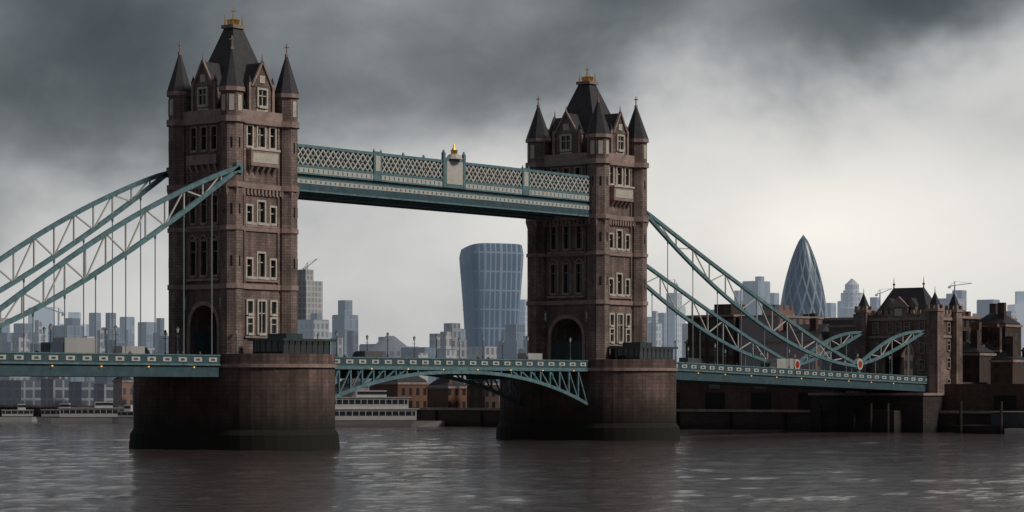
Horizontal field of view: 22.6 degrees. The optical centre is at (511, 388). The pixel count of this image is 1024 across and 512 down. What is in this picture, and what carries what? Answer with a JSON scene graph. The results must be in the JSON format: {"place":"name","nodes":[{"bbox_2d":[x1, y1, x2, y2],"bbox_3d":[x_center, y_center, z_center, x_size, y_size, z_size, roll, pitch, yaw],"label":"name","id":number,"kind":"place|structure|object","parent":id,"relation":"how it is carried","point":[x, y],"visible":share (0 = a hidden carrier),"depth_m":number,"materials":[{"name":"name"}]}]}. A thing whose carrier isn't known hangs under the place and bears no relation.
{"place":"outdoors","nodes":[
{"label":"outdoors","id":0,"kind":"place"},
{"bbox_2d":[0,403,990,431],"bbox_3d":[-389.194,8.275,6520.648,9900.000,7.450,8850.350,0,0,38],"label":"embankment wall","id":1,"kind":"structure","parent":0,"point":[750,419],"depth_m":565.64,"materials":[{"name":"stone"}]},
{"bbox_2d":[459,243,523,346],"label":"skyscraper","id":2,"kind":"structure","parent":1,"relation":"on","point":[491,278],"depth_m":1488.69,"materials":[{"name":"blue glass"}]},
{"bbox_2d":[44,259,971,325],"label":"city cranes","id":3,"kind":"object","parent":1,"relation":"on","point":[310,296],"visible":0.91,"depth_m":1096.32,"materials":[{"name":"silver metal"}]},
{"bbox_2d":[0,276,1023,407],"bbox_3d":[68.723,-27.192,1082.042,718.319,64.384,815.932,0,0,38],"label":"city buildings","id":4,"kind":"structure","parent":1,"relation":"on","point":[992,350],"depth_m":852.02,"materials":[{"name":"grey glass"}]},
{"bbox_2d":[780,235,827,316],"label":"gherkin skyscraper","id":5,"kind":"structure","parent":1,"relation":"on","point":[803,292],"depth_m":1441.54,"materials":[{"name":"blue glass"}]},
{"bbox_2d":[676,304,1023,434],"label":"riverside buildings","id":6,"kind":"structure","parent":1,"relation":"on","point":[852,411],"depth_m":557.33,"materials":[{"name":"brick"}]},
{"bbox_2d":[854,277,963,392],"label":"gatehouse","id":7,"kind":"object","parent":6,"relation":"on","point":[936,347],"visible":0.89,"depth_m":545.73,"materials":[{"name":"stone"}]},
{"bbox_2d":[0,422,1023,511],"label":"river waves","id":8,"kind":"object","parent":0,"point":[70,467],"visible":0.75,"depth_m":272.05,"materials":[{"name":"grey liquid"}]},
{"bbox_2d":[0,0,1023,350],"label":"sky","id":9,"kind":"structure","parent":0,"point":[886,135],"materials":[{"name":"grey"}]},
{"bbox_2d":[28,291,1023,355],"bbox_3d":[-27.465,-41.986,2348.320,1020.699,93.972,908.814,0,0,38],"label":"background buildings","id":10,"kind":"structure","parent":0,"point":[44,315],"depth_m":2350.56,"materials":[{"name":"grey"}]},
{"label":"river water","id":11,"kind":"structure","parent":0,"visible":0},
{"bbox_2d":[0,404,38,421],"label":"boat","id":12,"kind":"object","parent":11,"relation":"on","point":[21,414],"visible":0.94,"depth_m":698.57,"materials":[{"name":"grey metal"}]},
{"bbox_2d":[36,401,70,421],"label":"boat","id":13,"kind":"object","parent":11,"relation":"on","point":[46,415],"visible":0.52,"depth_m":688.86,"materials":[{"name":"grey"}]},
{"bbox_2d":[50,402,123,422],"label":"boat","id":14,"kind":"object","parent":11,"relation":"on","point":[103,412],"visible":0.81,"depth_m":677.35,"materials":[{"name":"grey metal"}]},
{"bbox_2d":[112,405,132,422],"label":"boat","id":15,"kind":"object","parent":11,"relation":"on","point":[125,415],"visible":0.56,"depth_m":670.96,"materials":[{"name":"grey metal"}]},
{"bbox_2d":[129,333,339,450],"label":"pier","id":16,"kind":"structure","parent":11,"relation":"in","point":[274,392],"depth_m":374.97,"materials":[{"name":"stone"}]},
{"bbox_2d":[166,6,299,354],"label":"tower","id":17,"kind":"structure","parent":16,"relation":"on","point":[229,106],"depth_m":383.32,"materials":[{"name":"stone"}]},
{"bbox_2d":[335,390,445,426],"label":"cruiser boat","id":18,"kind":"object","parent":11,"relation":"on","point":[363,408],"visible":0.64,"depth_m":609.52,"materials":[{"name":"grey metal"}]},
{"bbox_2d":[496,342,679,440],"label":"pier","id":19,"kind":"structure","parent":11,"relation":"in","point":[629,390],"depth_m":445.74,"materials":[{"name":"stone"}]},
{"bbox_2d":[0,352,927,405],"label":"bridge deck","id":20,"kind":"structure","parent":19,"relation":"on","point":[26,364],"depth_m":419.93,"materials":[{"name":"teal metal"}]},
{"bbox_2d":[41,337,96,352],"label":"truck","id":21,"kind":"object","parent":20,"relation":"on","point":[79,345],"visible":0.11,"depth_m":362.61,"materials":[{"name":"grey paint"}]},
{"bbox_2d":[0,162,242,354],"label":"chains","id":22,"kind":"object","parent":20,"relation":"on","point":[228,173],"visible":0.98,"depth_m":364.85,"materials":[{"name":"teal paint"}]},
{"bbox_2d":[113,346,149,353],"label":"van","id":23,"kind":"object","parent":20,"relation":"on","point":[136,349],"visible":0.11,"depth_m":366.16,"materials":[{"name":"grey paint"}]},
{"bbox_2d":[352,351,382,356],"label":"van","id":24,"kind":"object","parent":20,"relation":"on","point":[368,354],"visible":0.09,"depth_m":412.92,"materials":[{"name":"grey paint"}]},
{"bbox_2d":[31,323,893,383],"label":"lamp posts","id":25,"kind":"object","parent":20,"relation":"on","point":[236,337],"visible":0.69,"depth_m":412.75,"materials":[{"name":"metal"}]},
{"bbox_2d":[517,353,545,359],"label":"van","id":26,"kind":"object","parent":20,"relation":"on","point":[539,356],"visible":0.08,"depth_m":439.74,"materials":[{"name":"grey paint"}]},
{"bbox_2d":[679,358,702,362],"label":"van","id":27,"kind":"object","parent":20,"relation":"on","point":[695,360],"visible":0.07,"depth_m":478.19,"materials":[{"name":"grey paint"}]},
{"bbox_2d":[761,359,793,368],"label":"truck","id":28,"kind":"object","parent":20,"relation":"on","point":[780,363],"visible":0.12,"depth_m":510.52,"materials":[{"name":"grey paint"}]},
{"bbox_2d":[647,211,924,375],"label":"chains","id":29,"kind":"object","parent":20,"relation":"on","point":[657,223],"visible":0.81,"depth_m":496.55,"materials":[{"name":"teal paint"}]},
{"bbox_2d":[525,66,648,359],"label":"tower","id":30,"kind":"structure","parent":19,"relation":"on","point":[587,285],"depth_m":453.94,"materials":[{"name":"stone"}]},
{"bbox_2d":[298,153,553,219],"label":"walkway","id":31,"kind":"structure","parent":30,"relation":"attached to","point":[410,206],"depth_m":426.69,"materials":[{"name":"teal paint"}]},
{"bbox_2d":[298,144,589,217],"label":"walkway","id":32,"kind":"structure","parent":30,"relation":"attached to","point":[453,179],"depth_m":416.11,"materials":[{"name":"teal paint"}]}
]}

